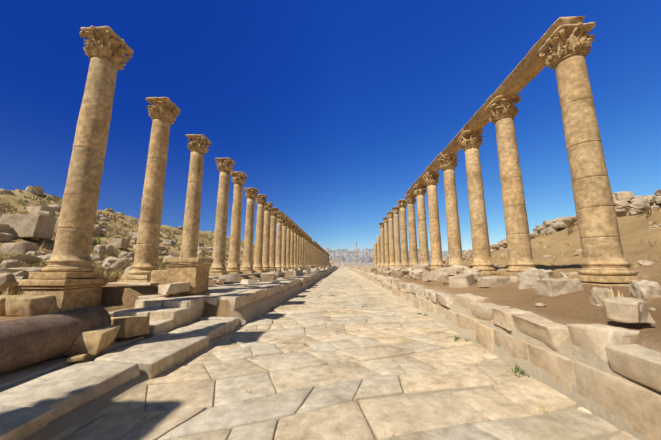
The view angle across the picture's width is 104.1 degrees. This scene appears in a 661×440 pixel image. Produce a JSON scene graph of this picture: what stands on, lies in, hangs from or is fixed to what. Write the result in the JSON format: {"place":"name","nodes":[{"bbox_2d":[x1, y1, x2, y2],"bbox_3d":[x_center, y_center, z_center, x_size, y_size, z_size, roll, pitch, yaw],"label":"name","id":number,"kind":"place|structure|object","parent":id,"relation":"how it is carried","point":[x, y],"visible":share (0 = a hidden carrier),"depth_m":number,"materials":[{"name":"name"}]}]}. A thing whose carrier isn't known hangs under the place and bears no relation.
{"place":"outdoors","nodes":[
{"label":"outdoors","id":0,"kind":"place"},
{"bbox_2d":[0,296,239,439],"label":"stone steps","id":1,"kind":"structure","parent":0,"point":[34,398],"depth_m":3.73,"materials":[{"name":"stone"}]},
{"bbox_2d":[0,306,110,374],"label":"fallen column","id":2,"kind":"structure","parent":1,"relation":"on","point":[28,341],"depth_m":3.63,"materials":[{"name":"stone"}]},
{"bbox_2d":[0,190,660,439],"bbox_3d":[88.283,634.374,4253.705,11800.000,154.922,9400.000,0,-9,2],"label":"ground","id":3,"kind":"structure","parent":0,"point":[576,307],"depth_m":7.13,"materials":[{"name":"beige soil"}]},
{"bbox_2d":[0,258,212,362],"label":"blocks","id":4,"kind":"structure","parent":3,"relation":"on","point":[42,296],"depth_m":6.40,"materials":[{"name":"stone"}]},
{"bbox_2d":[0,186,275,294],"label":"field stones","id":5,"kind":"object","parent":3,"relation":"on","point":[42,222],"visible":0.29,"depth_m":15.41,"materials":[{"name":"beige stone"}]},
{"bbox_2d":[107,266,336,310],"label":"stone blocks","id":6,"kind":"structure","parent":3,"relation":"on","point":[235,292],"depth_m":11.05,"materials":[{"name":"stone"}]},
{"bbox_2d":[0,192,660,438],"bbox_3d":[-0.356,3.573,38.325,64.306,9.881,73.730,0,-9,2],"label":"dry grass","id":7,"kind":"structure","parent":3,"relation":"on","point":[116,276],"depth_m":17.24,"materials":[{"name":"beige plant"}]},
{"bbox_2d":[308,243,362,268],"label":"distant ruins","id":8,"kind":"object","parent":3,"relation":"on","point":[332,262],"visible":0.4,"depth_m":181.02,"materials":[{"name":"stone"}]},
{"bbox_2d":[28,16,649,285],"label":"colonnades","id":9,"kind":"structure","parent":3,"relation":"on","point":[561,47],"depth_m":9.64,"materials":[{"name":"stone"}]},
{"bbox_2d":[48,276,638,439],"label":"street paving","id":10,"kind":"structure","parent":3,"relation":"on","point":[180,397],"depth_m":3.52,"materials":[{"name":"stone"}]},
{"bbox_2d":[325,247,469,262],"bbox_3d":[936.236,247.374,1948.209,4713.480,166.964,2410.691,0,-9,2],"label":"town","id":11,"kind":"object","parent":3,"relation":"on","point":[366,259],"visible":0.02,"depth_m":1500.52,"materials":[{"name":"paint"}]},
{"bbox_2d":[295,276,538,377],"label":"weeds","id":12,"kind":"object","parent":3,"relation":"on","point":[521,371],"visible":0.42,"depth_m":4.19,"materials":[{"name":"plant"}]},
{"bbox_2d":[347,267,660,439],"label":"stone curb","id":13,"kind":"structure","parent":3,"relation":"on","point":[635,407],"depth_m":3.25,"materials":[{"name":"stone"}]},
{"bbox_2d":[350,189,660,324],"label":"blocks","id":14,"kind":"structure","parent":3,"relation":"on","point":[542,282],"depth_m":7.91,"materials":[{"name":"stone"}]},
{"bbox_2d":[562,210,652,234],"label":"dry shrubs","id":15,"kind":"object","parent":3,"relation":"on","point":[641,212],"visible":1,"depth_m":18.60,"materials":[{"name":"beige plant"}]},
{"bbox_2d":[0,0,660,251],"label":"sky","id":16,"kind":"structure","parent":0,"point":[332,110],"materials":[{"name":"blue"}]}
]}

